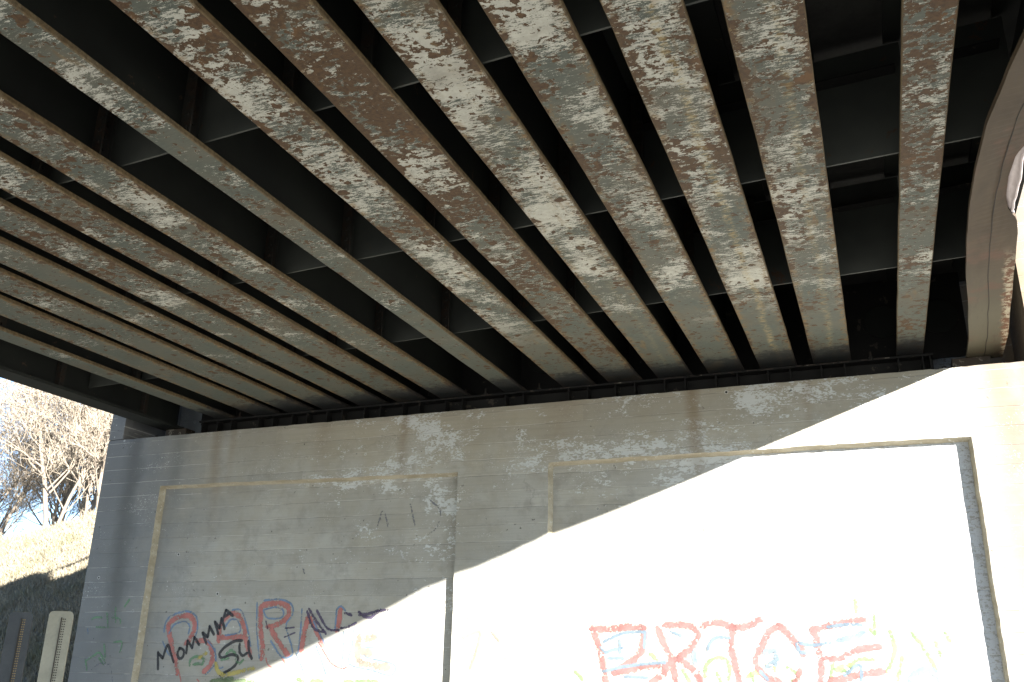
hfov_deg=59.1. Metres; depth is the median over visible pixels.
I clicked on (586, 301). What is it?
cross brace
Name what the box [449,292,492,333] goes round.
cross brace
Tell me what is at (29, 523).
sky
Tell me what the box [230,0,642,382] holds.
steel girder
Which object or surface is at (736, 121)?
cross brace
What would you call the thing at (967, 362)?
bearing plate
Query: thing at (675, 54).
steel girder
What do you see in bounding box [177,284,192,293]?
cross brace
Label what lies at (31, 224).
steel girder
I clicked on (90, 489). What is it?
bare tree
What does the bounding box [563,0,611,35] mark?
cross brace
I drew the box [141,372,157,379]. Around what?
cross brace
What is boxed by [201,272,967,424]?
end diaphragm
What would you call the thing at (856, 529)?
bridge abutment
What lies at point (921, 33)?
steel girder
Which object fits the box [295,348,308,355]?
cross brace
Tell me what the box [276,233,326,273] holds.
cross brace
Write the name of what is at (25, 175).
steel girder
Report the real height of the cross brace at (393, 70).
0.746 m
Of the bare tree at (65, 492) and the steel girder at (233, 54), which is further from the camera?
the bare tree at (65, 492)
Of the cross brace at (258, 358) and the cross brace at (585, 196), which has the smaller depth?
the cross brace at (585, 196)
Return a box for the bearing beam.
[199,351,933,432]
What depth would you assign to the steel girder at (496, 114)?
5.47 m
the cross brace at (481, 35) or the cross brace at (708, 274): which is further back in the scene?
the cross brace at (708, 274)
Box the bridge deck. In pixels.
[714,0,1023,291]
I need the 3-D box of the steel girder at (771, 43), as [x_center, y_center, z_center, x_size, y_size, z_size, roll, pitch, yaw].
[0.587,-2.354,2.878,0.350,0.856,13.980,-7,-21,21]
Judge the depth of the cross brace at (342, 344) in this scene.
8.84 m
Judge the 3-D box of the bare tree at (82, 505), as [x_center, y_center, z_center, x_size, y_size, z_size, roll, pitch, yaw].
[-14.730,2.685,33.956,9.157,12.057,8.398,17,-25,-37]
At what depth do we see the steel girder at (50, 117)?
6.29 m
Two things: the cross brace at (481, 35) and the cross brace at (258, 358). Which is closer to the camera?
the cross brace at (481, 35)
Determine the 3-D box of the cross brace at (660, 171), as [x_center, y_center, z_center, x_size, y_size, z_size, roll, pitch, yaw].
[1.038,-1.294,5.903,0.450,0.746,0.107,-8,-21,24]
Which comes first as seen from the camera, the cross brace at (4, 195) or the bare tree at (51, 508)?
the cross brace at (4, 195)
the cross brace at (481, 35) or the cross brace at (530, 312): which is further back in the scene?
the cross brace at (530, 312)
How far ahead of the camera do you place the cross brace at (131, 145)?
5.59 m
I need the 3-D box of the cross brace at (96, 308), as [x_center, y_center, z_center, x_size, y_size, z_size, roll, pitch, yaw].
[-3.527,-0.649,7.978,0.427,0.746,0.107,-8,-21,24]
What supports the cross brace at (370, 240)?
attached to the steel girder at (110, 56)
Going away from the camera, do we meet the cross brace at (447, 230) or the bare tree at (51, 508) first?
the cross brace at (447, 230)
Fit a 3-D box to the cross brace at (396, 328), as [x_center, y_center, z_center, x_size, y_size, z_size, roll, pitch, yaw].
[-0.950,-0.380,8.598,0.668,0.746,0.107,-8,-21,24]
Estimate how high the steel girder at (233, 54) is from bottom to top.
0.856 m
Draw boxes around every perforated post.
[0,612,32,681]
[37,611,73,681]
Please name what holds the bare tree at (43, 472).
on the grassy bank
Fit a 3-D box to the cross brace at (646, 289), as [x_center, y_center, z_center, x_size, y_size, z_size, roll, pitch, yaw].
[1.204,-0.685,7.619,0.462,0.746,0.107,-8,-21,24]
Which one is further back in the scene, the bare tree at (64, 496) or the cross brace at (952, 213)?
the bare tree at (64, 496)
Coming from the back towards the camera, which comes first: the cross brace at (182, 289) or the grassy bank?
the grassy bank
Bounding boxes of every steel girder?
[0,0,526,391]
[0,33,471,397]
[0,136,428,401]
[0,197,388,405]
[0,229,351,408]
[0,263,316,412]
[0,291,281,415]
[0,315,235,418]
[110,0,595,386]
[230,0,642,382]
[354,0,692,377]
[478,0,744,372]
[600,0,796,368]
[721,0,850,363]
[882,0,958,355]
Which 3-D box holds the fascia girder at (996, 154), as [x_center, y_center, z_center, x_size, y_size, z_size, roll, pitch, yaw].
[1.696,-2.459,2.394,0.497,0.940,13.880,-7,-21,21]
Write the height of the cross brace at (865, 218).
0.746 m
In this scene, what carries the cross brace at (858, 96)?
attached to the steel girder at (771, 43)
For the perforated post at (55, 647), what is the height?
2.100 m
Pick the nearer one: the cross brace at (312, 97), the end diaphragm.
the cross brace at (312, 97)
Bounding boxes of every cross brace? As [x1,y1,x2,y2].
[0,188,14,199]
[50,167,73,184]
[88,373,119,387]
[92,305,102,310]
[110,117,168,166]
[133,295,146,302]
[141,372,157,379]
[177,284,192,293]
[198,83,258,142]
[224,270,243,284]
[255,355,267,361]
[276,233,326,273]
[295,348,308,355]
[298,72,334,111]
[337,337,354,349]
[352,211,402,259]
[376,32,418,89]
[383,307,427,342]
[436,209,465,241]
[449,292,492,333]
[462,0,511,63]
[499,182,533,228]
[521,295,545,321]
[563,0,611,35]
[569,149,607,214]
[575,276,602,313]
[633,252,663,304]
[642,104,684,199]
[684,0,705,5]
[692,215,726,295]
[719,80,765,183]
[754,200,791,285]
[812,42,900,167]
[829,177,898,275]
[932,161,975,261]
[944,16,1009,143]
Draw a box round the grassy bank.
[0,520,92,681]
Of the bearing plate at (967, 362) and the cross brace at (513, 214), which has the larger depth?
the bearing plate at (967, 362)
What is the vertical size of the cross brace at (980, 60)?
0.746 m
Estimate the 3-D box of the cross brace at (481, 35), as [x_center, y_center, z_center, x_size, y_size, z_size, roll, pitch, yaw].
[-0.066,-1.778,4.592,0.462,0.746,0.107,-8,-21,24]
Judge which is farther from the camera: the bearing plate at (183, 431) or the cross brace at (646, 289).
the bearing plate at (183, 431)
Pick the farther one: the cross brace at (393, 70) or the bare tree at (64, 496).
the bare tree at (64, 496)
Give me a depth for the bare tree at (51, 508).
39.36 m
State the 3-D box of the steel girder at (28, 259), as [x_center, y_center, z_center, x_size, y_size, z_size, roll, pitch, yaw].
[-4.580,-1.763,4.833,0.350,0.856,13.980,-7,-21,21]
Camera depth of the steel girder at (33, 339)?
9.49 m
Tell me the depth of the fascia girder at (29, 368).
10.18 m
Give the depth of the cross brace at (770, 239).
7.25 m
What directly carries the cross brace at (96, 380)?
attached to the fascia girder at (29, 368)
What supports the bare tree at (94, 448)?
on the grassy bank
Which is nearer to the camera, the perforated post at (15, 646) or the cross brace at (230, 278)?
the cross brace at (230, 278)
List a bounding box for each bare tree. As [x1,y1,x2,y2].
[0,378,99,526]
[0,379,100,525]
[0,379,112,528]
[0,382,93,537]
[0,382,112,513]
[0,384,100,535]
[0,387,108,523]
[1,380,111,515]
[61,398,112,509]
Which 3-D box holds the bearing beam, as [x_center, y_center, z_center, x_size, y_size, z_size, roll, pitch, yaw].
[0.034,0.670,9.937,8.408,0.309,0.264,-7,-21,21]
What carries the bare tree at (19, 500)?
on the grassy bank
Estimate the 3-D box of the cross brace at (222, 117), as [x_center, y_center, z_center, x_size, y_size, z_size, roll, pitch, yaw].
[-1.564,-1.566,5.273,0.668,0.746,0.107,-8,-21,24]
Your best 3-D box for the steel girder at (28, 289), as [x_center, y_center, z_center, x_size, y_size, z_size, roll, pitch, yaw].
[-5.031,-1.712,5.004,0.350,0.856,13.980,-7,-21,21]
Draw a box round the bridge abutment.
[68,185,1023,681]
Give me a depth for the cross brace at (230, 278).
7.34 m
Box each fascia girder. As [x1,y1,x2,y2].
[0,339,183,430]
[952,0,1023,357]
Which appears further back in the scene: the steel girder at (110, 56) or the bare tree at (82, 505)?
the bare tree at (82, 505)
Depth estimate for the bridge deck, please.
5.55 m
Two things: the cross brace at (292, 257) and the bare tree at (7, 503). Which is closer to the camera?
the cross brace at (292, 257)
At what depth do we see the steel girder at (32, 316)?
8.90 m
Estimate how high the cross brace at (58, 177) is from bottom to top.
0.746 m
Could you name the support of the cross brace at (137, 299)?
attached to the steel girder at (28, 259)
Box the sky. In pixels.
[0,377,95,535]
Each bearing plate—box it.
[155,428,194,436]
[938,356,1010,368]
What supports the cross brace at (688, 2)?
attached to the steel girder at (675, 54)
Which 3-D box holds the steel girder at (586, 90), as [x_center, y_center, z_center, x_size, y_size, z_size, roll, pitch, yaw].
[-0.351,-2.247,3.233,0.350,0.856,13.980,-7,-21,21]

